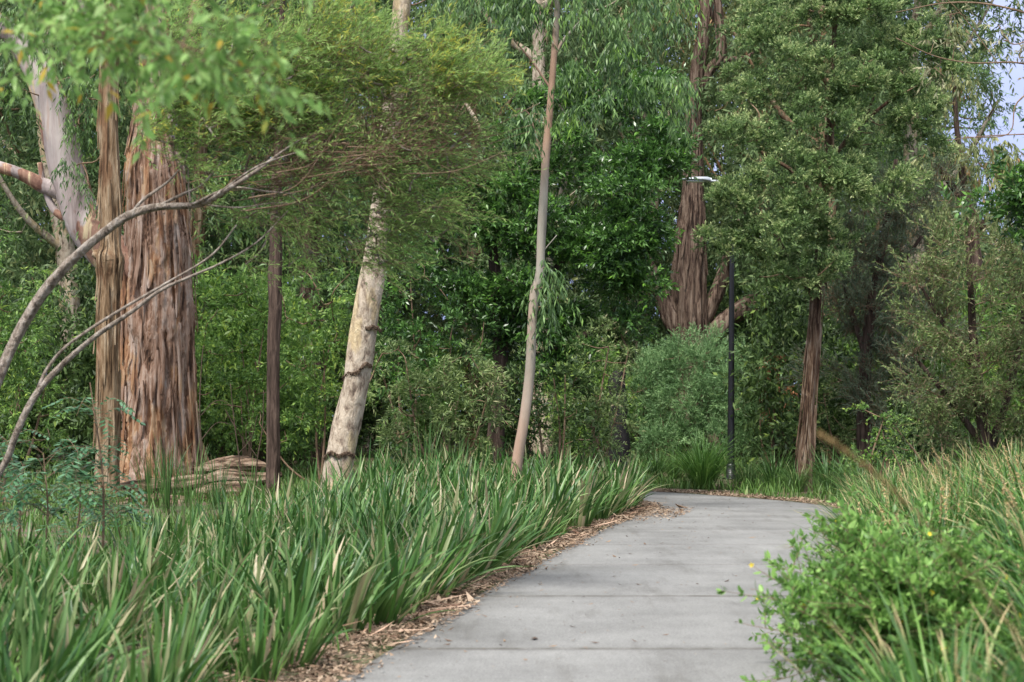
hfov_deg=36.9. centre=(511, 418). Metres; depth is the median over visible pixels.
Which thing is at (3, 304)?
understorey bush
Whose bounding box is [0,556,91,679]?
flax lily
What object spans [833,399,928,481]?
shrub
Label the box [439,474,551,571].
flax lily
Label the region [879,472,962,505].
mat rush
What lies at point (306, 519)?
flax lily
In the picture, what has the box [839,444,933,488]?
rush clump
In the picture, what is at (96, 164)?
woodland tree
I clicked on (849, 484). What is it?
mat rush
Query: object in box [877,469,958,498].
mat rush
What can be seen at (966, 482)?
mat rush
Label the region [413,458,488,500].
flax lily
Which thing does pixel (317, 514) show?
flax lily
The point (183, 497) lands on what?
fallen log
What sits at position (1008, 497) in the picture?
mat rush
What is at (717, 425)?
feathery shrub
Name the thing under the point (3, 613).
flax lily
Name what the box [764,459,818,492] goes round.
rush clump
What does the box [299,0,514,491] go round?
gum tree
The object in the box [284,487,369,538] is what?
flax lily
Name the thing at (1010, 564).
mat rush
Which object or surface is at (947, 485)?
mat rush
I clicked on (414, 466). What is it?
flax lily
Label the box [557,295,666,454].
understorey bush
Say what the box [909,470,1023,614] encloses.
mat rush
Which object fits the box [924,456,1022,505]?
mat rush
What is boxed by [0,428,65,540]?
sapling
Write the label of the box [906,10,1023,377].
gum tree
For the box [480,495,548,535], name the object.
flax lily
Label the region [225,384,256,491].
dead sapling
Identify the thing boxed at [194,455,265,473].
fallen log
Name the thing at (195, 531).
flax lily
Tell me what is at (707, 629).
path
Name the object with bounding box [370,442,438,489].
flax lily
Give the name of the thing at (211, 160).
woodland tree
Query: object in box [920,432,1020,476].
mat rush
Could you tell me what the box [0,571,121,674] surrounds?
flax lily
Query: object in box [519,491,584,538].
flax lily
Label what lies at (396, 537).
flax lily
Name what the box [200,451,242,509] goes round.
reed tuft
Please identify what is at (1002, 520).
mat rush
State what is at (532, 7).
gum tree
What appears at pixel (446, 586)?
flax lily
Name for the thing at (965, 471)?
mat rush
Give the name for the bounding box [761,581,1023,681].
mat rush
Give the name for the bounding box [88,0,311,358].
woodland tree
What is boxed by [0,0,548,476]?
bottlebrush tree
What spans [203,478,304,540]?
flax lily
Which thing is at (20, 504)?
sapling
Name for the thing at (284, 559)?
flax lily
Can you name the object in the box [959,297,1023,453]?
understorey bush
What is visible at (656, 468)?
rush clump
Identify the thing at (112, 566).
flax lily
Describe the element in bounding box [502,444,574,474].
flax lily
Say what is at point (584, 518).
flax lily
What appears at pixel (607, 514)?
flax lily
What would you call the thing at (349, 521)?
flax lily
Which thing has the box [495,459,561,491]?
flax lily
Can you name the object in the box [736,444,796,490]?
rush clump
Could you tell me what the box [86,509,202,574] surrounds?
flax lily
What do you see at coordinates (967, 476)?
mat rush
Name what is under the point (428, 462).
flax lily
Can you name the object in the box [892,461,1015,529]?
mat rush
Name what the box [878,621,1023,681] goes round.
mat rush
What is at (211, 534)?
flax lily
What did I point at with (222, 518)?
flax lily
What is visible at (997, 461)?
mat rush
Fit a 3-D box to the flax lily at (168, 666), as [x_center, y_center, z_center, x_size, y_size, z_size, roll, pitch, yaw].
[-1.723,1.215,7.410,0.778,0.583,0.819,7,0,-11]
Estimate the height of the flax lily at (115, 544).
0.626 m
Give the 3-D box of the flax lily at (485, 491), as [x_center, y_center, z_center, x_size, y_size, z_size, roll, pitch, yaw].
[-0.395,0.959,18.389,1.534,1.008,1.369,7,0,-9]
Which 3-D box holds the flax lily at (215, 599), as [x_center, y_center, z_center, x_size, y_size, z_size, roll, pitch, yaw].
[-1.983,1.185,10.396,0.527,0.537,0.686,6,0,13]
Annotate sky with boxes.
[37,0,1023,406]
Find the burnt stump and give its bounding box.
[608,369,630,469]
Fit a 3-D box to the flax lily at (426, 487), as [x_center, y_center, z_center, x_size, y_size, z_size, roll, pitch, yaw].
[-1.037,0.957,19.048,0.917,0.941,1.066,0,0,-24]
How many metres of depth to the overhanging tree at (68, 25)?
5.04 m
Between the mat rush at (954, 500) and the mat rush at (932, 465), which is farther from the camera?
the mat rush at (932, 465)
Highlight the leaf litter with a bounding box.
[204,488,852,681]
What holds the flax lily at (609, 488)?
on the ground at (344, 652)
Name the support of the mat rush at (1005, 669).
on the ground at (344, 652)
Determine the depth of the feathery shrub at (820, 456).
40.67 m
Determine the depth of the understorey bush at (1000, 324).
46.83 m
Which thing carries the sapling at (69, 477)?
on the ground at (344, 652)
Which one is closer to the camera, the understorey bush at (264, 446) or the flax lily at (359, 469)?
the flax lily at (359, 469)
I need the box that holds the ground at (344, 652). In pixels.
[0,422,1023,681]
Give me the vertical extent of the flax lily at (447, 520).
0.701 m
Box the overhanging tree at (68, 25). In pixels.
[0,0,363,163]
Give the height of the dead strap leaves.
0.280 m
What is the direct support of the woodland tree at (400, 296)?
on the ground at (344, 652)
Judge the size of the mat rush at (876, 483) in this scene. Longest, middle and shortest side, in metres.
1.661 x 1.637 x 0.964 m
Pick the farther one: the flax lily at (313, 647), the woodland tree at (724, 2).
the woodland tree at (724, 2)
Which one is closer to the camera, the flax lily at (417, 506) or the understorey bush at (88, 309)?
the flax lily at (417, 506)
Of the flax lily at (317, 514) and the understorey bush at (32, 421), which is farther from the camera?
the understorey bush at (32, 421)
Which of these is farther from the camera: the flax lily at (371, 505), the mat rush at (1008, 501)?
the flax lily at (371, 505)
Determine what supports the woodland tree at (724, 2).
on the ground at (344, 652)
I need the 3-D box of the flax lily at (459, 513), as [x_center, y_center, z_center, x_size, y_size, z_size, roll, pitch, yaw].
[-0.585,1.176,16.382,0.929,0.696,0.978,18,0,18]
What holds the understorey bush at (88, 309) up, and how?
on the ground at (344, 652)
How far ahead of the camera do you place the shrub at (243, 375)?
32.80 m
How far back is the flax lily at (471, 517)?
16.01 m
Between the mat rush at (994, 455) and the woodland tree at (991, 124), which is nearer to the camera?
the mat rush at (994, 455)
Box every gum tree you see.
[0,0,290,482]
[12,0,202,500]
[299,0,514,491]
[444,0,715,482]
[896,0,1023,140]
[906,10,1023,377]
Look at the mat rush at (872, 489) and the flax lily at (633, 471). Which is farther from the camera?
the flax lily at (633, 471)
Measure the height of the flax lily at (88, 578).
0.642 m
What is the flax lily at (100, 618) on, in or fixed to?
on the ground at (344, 652)
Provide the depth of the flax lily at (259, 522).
14.60 m
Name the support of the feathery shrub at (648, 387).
on the ground at (344, 652)
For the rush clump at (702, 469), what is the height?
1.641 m
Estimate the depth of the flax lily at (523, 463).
24.88 m
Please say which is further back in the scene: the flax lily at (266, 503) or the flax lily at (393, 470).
the flax lily at (393, 470)
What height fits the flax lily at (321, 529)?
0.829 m
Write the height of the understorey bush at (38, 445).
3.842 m
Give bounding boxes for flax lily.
[0,511,89,590]
[0,517,63,584]
[0,521,110,616]
[0,523,96,640]
[0,525,37,578]
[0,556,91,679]
[0,557,198,681]
[0,561,40,593]
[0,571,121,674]
[0,576,42,644]
[0,601,111,681]
[2,550,75,608]
[5,661,84,681]
[29,539,107,624]
[32,570,164,681]
[35,523,121,576]
[37,517,128,572]
[50,647,170,681]
[54,527,124,601]
[61,551,186,645]
[73,573,152,652]
[77,537,170,609]
[77,590,238,681]
[77,610,237,681]
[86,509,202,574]
[93,508,185,575]
[96,530,187,603]
[97,531,227,634]
[102,519,171,563]
[102,526,210,617]
[114,526,182,573]
[119,571,253,681]
[132,495,201,548]
[147,526,235,580]
[150,565,260,642]
[154,509,217,561]
[156,512,295,611]
[161,499,222,546]
[164,514,237,564]
[168,581,283,670]
[171,563,270,630]
[175,537,240,607]
[180,531,230,574]
[186,499,313,563]
[189,513,239,564]
[192,498,248,548]
[194,497,267,549]
[199,535,384,648]
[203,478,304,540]
[205,486,285,532]
[206,530,323,626]
[206,534,290,586]
[208,591,313,681]
[210,480,291,523]
[216,514,306,562]
[219,471,319,530]
[221,489,315,554]
[222,526,340,599]
[226,537,257,566]
[233,478,307,511]
[233,498,275,533]
[235,510,281,544]
[241,558,355,670]
[243,521,330,587]
[251,488,309,530]
[255,472,338,512]
[257,495,317,541]
[259,506,353,558]
[259,519,355,605]
[262,496,329,546]
[263,528,402,622]
[270,504,420,586]
[274,479,362,539]
[274,534,422,635]
[280,500,406,553]
[281,486,329,518]
[281,508,363,539]
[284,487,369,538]
[286,479,333,496]
[289,449,398,493]
[289,493,345,523]
[291,457,350,506]
[294,467,375,534]
[295,463,395,516]
[296,539,387,599]
[302,511,396,566]
[305,476,341,506]
[307,484,382,539]
[310,494,369,521]
[313,470,374,519]
[317,519,410,586]
[318,458,382,501]
[320,488,424,548]
[323,535,461,626]
[329,521,375,577]
[330,486,380,515]
[334,478,462,548]
[337,474,376,503]
[339,511,432,563]
[340,488,392,528]
[342,454,405,484]
[342,457,404,485]
[342,500,473,616]
[346,460,419,502]
[348,463,435,507]
[351,447,439,493]
[353,439,385,481]
[354,480,421,508]
[355,467,452,524]
[355,511,437,557]
[356,453,437,487]
[357,487,430,541]
[357,514,494,605]
[369,469,449,504]
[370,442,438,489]
[370,446,407,472]
[370,478,464,540]
[372,442,491,488]
[379,441,451,480]
[382,447,412,478]
[383,455,438,479]
[385,480,452,511]
[386,475,462,521]
[389,467,460,508]
[391,458,451,499]
[395,443,464,479]
[395,477,486,523]
[396,445,444,468]
[397,492,510,587]
[397,495,542,597]
[400,516,491,581]
[401,494,526,578]
[406,506,496,554]
[409,473,460,516]
[410,503,481,534]
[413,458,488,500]
[418,498,477,528]
[420,467,532,520]
[422,432,498,478]
[422,443,501,484]
[423,473,505,511]
[424,444,486,481]
[425,489,507,553]
[427,437,465,462]
[428,496,458,519]
[429,455,497,518]
[431,450,510,501]
[439,441,496,477]
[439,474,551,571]
[442,489,486,520]
[448,491,520,526]
[452,441,524,470]
[452,463,533,511]
[455,457,524,483]
[458,493,541,557]
[460,453,515,490]
[463,454,497,478]
[467,449,545,480]
[467,464,539,500]
[467,468,529,490]
[469,500,545,563]
[479,450,548,469]
[480,471,580,517]
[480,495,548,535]
[482,458,553,504]
[484,478,547,550]
[486,437,530,470]
[486,449,605,515]
[486,471,558,521]
[489,447,549,487]
[489,448,563,488]
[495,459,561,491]
[497,446,579,473]
[501,445,591,493]
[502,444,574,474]
[502,464,580,507]
[502,484,570,551]
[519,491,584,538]
[521,489,576,543]
[522,470,598,529]
[523,439,597,468]
[530,441,605,482]
[531,451,610,503]
[535,461,628,527]
[537,459,615,514]
[540,446,580,475]
[544,442,628,492]
[564,444,620,479]
[571,470,640,519]
[574,449,668,515]
[577,444,629,478]
[580,460,657,512]
[580,475,623,511]
[593,453,646,481]
[598,454,658,493]
[608,469,655,508]
[612,451,674,501]
[613,456,667,508]
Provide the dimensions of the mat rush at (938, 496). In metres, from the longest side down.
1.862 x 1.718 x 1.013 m
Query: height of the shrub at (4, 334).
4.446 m
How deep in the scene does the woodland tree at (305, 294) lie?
42.68 m
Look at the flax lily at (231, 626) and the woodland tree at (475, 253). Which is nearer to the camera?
the flax lily at (231, 626)
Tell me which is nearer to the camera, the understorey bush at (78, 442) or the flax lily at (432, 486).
the flax lily at (432, 486)
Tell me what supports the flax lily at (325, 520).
on the ground at (344, 652)
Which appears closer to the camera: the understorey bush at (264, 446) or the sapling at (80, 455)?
the sapling at (80, 455)
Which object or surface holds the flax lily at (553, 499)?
on the ground at (344, 652)
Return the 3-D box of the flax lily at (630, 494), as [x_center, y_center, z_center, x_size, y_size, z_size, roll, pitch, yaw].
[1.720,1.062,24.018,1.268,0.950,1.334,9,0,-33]
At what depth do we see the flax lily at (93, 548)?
13.14 m
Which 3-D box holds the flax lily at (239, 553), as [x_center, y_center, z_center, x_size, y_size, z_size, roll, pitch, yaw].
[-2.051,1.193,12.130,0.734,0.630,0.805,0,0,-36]
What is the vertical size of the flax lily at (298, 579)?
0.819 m
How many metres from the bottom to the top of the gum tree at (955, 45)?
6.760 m
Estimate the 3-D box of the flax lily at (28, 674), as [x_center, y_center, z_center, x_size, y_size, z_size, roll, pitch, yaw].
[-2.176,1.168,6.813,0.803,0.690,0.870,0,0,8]
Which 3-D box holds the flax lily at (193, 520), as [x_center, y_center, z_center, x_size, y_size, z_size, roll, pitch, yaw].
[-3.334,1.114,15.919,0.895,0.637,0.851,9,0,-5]
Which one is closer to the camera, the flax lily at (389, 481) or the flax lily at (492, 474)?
the flax lily at (389, 481)
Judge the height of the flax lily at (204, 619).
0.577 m
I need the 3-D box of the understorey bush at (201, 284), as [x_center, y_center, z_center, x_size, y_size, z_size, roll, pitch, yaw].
[-6.909,-1.358,36.037,4.137,5.666,5.162,0,0,39]
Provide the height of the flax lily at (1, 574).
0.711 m
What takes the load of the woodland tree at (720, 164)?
on the ground at (344, 652)
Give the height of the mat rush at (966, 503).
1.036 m
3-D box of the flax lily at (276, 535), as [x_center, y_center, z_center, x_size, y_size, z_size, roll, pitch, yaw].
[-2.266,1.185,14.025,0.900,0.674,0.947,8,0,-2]
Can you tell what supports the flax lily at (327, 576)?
on the ground at (344, 652)
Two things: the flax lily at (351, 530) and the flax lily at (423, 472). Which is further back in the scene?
the flax lily at (423, 472)
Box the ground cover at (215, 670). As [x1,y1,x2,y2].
[1,481,1003,681]
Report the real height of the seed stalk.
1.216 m
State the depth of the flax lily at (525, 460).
25.99 m
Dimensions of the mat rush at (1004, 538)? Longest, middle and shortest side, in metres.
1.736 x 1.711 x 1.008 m
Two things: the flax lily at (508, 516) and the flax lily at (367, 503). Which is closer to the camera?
the flax lily at (508, 516)
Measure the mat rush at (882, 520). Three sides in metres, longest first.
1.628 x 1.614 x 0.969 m
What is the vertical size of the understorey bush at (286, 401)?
5.565 m
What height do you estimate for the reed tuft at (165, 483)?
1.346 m
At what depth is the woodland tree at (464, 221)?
59.81 m
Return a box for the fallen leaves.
[373,497,803,681]
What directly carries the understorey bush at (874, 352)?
on the ground at (344, 652)
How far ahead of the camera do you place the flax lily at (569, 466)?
22.85 m
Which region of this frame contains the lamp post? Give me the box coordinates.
[683,177,735,478]
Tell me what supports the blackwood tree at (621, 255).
on the ground at (344, 652)
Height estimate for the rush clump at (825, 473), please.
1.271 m
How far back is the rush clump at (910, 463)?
25.02 m
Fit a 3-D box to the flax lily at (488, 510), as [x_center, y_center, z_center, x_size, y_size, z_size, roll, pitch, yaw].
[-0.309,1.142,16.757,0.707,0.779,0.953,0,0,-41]
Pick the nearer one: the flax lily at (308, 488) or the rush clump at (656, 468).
the flax lily at (308, 488)
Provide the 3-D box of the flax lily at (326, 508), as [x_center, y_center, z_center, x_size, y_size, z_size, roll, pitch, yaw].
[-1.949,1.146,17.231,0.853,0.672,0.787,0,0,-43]
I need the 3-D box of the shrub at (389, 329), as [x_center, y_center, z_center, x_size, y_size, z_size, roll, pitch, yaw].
[-1.812,-0.967,27.465,2.790,4.889,2.667,0,0,36]
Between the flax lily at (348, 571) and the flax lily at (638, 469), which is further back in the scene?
the flax lily at (638, 469)
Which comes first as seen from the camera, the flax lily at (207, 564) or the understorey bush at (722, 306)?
the flax lily at (207, 564)
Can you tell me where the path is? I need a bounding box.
[337,491,848,681]
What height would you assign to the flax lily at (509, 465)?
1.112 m
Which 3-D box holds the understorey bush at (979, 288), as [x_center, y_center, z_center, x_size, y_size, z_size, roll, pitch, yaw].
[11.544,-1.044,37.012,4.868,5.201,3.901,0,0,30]
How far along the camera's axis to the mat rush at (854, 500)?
16.91 m
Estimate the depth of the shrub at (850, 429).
34.48 m
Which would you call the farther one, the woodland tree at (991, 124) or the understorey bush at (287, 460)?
the woodland tree at (991, 124)
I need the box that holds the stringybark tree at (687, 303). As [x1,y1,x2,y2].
[598,0,807,458]
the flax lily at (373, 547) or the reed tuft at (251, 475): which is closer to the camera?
the flax lily at (373, 547)
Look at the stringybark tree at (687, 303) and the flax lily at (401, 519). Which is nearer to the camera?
the flax lily at (401, 519)
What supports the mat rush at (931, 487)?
on the ground at (344, 652)
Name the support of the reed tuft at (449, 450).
on the ground at (344, 652)
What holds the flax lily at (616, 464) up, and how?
on the ground at (344, 652)
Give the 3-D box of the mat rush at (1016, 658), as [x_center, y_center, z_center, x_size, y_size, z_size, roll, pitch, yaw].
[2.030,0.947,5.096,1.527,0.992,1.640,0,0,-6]
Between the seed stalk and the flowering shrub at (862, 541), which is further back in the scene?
the flowering shrub at (862, 541)
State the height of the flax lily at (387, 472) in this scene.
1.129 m
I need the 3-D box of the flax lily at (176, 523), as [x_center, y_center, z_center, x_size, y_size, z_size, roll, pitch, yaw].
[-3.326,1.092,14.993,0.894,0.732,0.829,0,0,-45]
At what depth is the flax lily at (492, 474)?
21.72 m
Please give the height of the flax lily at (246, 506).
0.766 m
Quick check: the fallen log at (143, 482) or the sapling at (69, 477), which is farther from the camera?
the fallen log at (143, 482)
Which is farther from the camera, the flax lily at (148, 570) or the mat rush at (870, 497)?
the mat rush at (870, 497)
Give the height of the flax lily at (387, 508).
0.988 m
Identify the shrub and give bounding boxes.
[0,225,76,504]
[194,262,312,471]
[236,251,375,483]
[333,334,514,467]
[372,234,508,468]
[474,342,613,474]
[531,314,647,471]
[605,326,694,467]
[631,320,750,462]
[682,335,790,465]
[716,503,1023,681]
[736,395,831,468]
[748,484,1021,646]
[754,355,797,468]
[792,361,904,466]
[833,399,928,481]
[869,400,1022,477]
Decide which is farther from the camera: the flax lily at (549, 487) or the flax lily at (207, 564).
the flax lily at (549, 487)
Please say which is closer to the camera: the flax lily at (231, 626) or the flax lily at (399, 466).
the flax lily at (231, 626)
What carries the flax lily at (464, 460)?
on the ground at (344, 652)
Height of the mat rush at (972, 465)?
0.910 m
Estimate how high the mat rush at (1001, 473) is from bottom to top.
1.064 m
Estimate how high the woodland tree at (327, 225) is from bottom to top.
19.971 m
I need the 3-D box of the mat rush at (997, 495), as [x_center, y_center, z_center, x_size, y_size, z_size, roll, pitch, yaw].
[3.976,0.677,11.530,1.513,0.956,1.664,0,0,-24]
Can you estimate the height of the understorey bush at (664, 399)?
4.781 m
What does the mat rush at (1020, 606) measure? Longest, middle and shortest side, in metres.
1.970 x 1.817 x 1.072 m
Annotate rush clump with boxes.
[637,444,686,482]
[648,427,749,489]
[652,444,694,478]
[722,455,770,488]
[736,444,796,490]
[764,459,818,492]
[793,443,862,494]
[820,441,901,491]
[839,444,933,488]
[872,447,960,478]
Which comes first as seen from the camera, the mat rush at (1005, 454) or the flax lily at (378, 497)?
the mat rush at (1005, 454)
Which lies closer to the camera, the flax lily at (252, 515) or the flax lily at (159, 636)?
the flax lily at (159, 636)
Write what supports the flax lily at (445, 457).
on the ground at (344, 652)
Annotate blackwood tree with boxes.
[392,44,702,466]
[937,113,1023,250]
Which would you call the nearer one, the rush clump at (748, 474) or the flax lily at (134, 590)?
the flax lily at (134, 590)
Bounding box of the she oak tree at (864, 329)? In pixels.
[776,144,988,472]
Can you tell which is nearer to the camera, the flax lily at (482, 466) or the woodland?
the flax lily at (482, 466)
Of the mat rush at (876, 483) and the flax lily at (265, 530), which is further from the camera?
the mat rush at (876, 483)
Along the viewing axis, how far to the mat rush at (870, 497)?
15.82 m
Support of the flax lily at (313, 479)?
on the ground at (344, 652)
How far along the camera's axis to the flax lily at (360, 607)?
10.55 m
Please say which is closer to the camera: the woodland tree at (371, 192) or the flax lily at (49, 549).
the flax lily at (49, 549)
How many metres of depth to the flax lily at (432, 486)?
19.73 m
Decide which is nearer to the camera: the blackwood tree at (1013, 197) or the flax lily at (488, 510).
the flax lily at (488, 510)
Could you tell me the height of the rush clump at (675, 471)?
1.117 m
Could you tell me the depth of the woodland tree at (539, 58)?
43.37 m
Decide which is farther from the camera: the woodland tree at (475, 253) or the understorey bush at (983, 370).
the woodland tree at (475, 253)
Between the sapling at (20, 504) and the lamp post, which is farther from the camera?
the lamp post
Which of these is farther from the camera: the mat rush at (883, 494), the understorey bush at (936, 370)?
the understorey bush at (936, 370)
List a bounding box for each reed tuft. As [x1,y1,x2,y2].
[126,436,169,507]
[134,428,191,512]
[159,440,213,516]
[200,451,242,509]
[230,458,264,506]
[384,410,452,465]
[421,428,471,470]
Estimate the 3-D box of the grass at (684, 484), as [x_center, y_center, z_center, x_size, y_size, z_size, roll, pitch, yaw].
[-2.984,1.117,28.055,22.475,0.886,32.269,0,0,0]
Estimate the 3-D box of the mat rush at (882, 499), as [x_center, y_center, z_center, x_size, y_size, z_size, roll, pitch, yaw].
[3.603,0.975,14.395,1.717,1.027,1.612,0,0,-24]
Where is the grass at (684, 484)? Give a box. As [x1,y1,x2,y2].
[0,452,882,603]
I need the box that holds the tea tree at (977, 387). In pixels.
[873,199,1023,464]
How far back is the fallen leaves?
13.49 m
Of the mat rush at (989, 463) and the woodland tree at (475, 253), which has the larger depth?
the woodland tree at (475, 253)
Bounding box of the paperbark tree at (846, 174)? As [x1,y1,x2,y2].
[690,0,983,490]
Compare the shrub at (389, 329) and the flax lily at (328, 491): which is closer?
the flax lily at (328, 491)
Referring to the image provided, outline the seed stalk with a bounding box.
[816,430,1023,648]
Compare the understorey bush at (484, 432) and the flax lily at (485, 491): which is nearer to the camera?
the flax lily at (485, 491)
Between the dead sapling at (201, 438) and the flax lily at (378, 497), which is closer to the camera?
the flax lily at (378, 497)
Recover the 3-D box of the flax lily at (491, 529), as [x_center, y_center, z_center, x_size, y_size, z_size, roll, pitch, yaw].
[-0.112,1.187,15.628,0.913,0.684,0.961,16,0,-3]
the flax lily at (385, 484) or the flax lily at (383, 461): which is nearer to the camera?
the flax lily at (385, 484)
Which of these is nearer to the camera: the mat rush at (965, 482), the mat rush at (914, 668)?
the mat rush at (914, 668)
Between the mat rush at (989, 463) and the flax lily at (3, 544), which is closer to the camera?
the flax lily at (3, 544)
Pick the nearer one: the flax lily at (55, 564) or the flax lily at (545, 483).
the flax lily at (55, 564)
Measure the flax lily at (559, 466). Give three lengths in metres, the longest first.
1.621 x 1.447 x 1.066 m
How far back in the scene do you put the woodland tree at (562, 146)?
58.52 m
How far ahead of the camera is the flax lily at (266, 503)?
18.32 m
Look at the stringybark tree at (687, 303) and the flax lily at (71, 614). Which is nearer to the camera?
the flax lily at (71, 614)
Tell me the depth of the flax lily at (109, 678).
6.74 m
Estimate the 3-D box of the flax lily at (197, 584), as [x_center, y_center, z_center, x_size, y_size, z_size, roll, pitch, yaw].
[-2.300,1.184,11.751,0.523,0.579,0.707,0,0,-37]
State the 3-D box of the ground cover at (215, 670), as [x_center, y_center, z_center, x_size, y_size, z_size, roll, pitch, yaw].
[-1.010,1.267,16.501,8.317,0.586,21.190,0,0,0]
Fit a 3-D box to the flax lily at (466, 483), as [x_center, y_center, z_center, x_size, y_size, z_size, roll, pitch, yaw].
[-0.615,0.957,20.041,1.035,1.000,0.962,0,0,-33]
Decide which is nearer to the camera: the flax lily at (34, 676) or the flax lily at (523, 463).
the flax lily at (34, 676)
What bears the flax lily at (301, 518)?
on the ground at (344, 652)
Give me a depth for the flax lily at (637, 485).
25.19 m
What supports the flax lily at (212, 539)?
on the ground at (344, 652)
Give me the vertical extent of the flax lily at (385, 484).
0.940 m
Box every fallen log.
[89,474,202,498]
[111,494,186,504]
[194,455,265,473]
[196,481,264,500]
[201,469,282,485]
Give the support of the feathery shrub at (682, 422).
on the ground at (344, 652)
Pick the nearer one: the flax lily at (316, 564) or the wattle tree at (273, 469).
the flax lily at (316, 564)
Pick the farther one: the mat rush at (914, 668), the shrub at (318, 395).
the shrub at (318, 395)
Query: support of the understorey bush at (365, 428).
on the ground at (344, 652)
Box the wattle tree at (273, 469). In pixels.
[159,0,389,496]
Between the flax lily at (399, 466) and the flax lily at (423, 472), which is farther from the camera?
the flax lily at (399, 466)
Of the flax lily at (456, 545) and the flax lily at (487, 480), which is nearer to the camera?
the flax lily at (456, 545)
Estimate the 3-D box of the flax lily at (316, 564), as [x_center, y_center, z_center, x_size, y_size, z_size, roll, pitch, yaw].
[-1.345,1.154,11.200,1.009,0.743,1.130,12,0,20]
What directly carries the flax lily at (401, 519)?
on the ground at (344, 652)
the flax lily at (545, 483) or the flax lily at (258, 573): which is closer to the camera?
the flax lily at (258, 573)
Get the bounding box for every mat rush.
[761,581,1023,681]
[764,566,1023,681]
[780,491,942,559]
[783,477,955,562]
[784,476,939,560]
[794,483,921,554]
[799,493,976,586]
[803,467,1022,585]
[806,468,933,532]
[808,497,999,579]
[814,480,909,540]
[816,461,914,504]
[818,459,911,509]
[819,464,887,505]
[822,458,898,507]
[824,465,898,505]
[824,469,915,513]
[825,474,947,524]
[829,473,931,520]
[831,465,978,531]
[840,452,1022,561]
[845,455,960,509]
[853,466,952,523]
[862,464,961,502]
[864,457,1023,585]
[868,458,949,491]
[869,570,1023,681]
[872,464,1009,534]
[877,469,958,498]
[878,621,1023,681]
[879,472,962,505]
[887,476,970,500]
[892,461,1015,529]
[895,450,1021,501]
[896,456,979,490]
[896,565,1023,681]
[899,452,990,486]
[899,458,956,484]
[899,463,978,499]
[900,447,1020,521]
[901,451,957,479]
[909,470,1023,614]
[909,503,1023,667]
[910,531,1023,676]
[912,458,1022,503]
[912,478,1023,600]
[912,482,1022,573]
[914,449,1023,552]
[916,490,1023,614]
[917,434,1022,512]
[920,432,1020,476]
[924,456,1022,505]
[926,462,1023,508]
[937,440,1023,482]
[938,450,1023,530]
[939,441,1023,489]
[942,445,1000,486]
[944,434,1023,473]
[945,476,1023,617]
[946,452,1023,527]
[947,440,1023,481]
[947,446,1023,517]
[952,443,1023,494]
[952,494,1023,629]
[968,441,1023,469]
[969,430,1021,465]
[982,476,1023,523]
[990,442,1023,477]
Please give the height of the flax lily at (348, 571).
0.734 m
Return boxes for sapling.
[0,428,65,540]
[0,439,100,570]
[0,448,35,551]
[35,439,128,547]
[42,382,146,556]
[62,483,152,538]
[199,345,235,485]
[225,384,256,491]
[246,390,266,487]
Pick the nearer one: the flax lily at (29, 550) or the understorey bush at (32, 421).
the flax lily at (29, 550)
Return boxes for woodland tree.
[0,0,85,311]
[0,0,179,335]
[0,0,209,466]
[0,2,87,371]
[0,45,97,366]
[27,2,179,339]
[67,2,254,306]
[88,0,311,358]
[120,0,287,330]
[185,0,358,450]
[194,0,431,464]
[250,0,369,373]
[274,0,469,450]
[294,0,447,446]
[388,0,559,451]
[413,11,565,412]
[422,0,684,458]
[442,0,638,359]
[463,0,636,361]
[549,0,731,453]
[564,0,707,354]
[666,0,845,403]
[666,0,850,448]
[681,0,975,462]
[743,0,921,453]
[747,1,904,358]
[783,0,1023,460]
[854,0,1022,336]
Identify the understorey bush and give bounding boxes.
[0,270,49,424]
[0,278,95,482]
[0,295,44,451]
[3,333,93,465]
[27,232,241,477]
[29,296,95,414]
[39,329,121,482]
[191,238,315,460]
[196,248,376,472]
[198,324,321,457]
[205,247,250,449]
[220,346,331,457]
[239,370,340,469]
[287,338,386,456]
[328,315,440,457]
[378,326,477,458]
[453,322,566,455]
[516,323,609,453]
[538,328,644,461]
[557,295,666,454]
[634,329,739,453]
[707,271,795,454]
[710,230,857,475]
[774,344,846,440]
[785,314,974,471]
[788,333,907,465]
[827,290,955,464]
[872,308,1023,472]
[904,306,995,461]
[906,269,1023,461]
[957,307,1023,450]
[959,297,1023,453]
[963,305,1020,450]
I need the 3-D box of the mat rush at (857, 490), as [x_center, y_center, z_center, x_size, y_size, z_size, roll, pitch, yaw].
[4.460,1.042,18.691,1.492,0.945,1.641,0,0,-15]
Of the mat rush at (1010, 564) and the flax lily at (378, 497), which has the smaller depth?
the mat rush at (1010, 564)
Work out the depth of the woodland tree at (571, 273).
53.27 m
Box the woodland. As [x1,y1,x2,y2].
[0,0,1023,443]
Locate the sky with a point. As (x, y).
(1017, 73)
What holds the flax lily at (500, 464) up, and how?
on the ground at (344, 652)
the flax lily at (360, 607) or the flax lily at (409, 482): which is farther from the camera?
the flax lily at (409, 482)
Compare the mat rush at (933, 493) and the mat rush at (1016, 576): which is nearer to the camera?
the mat rush at (1016, 576)
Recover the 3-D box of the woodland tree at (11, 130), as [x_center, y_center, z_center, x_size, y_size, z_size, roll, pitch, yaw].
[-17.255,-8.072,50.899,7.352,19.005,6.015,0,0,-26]
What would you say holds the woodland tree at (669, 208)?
on the ground at (344, 652)
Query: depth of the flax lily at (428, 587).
12.41 m
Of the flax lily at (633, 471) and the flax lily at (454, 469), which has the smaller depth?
the flax lily at (454, 469)
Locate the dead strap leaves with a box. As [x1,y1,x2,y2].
[140,502,651,681]
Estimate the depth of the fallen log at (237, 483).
26.67 m
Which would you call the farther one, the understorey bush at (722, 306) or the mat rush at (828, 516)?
the understorey bush at (722, 306)
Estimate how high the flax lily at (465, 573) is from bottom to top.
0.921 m
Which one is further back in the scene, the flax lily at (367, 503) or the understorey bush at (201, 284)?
the understorey bush at (201, 284)
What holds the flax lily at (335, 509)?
on the ground at (344, 652)

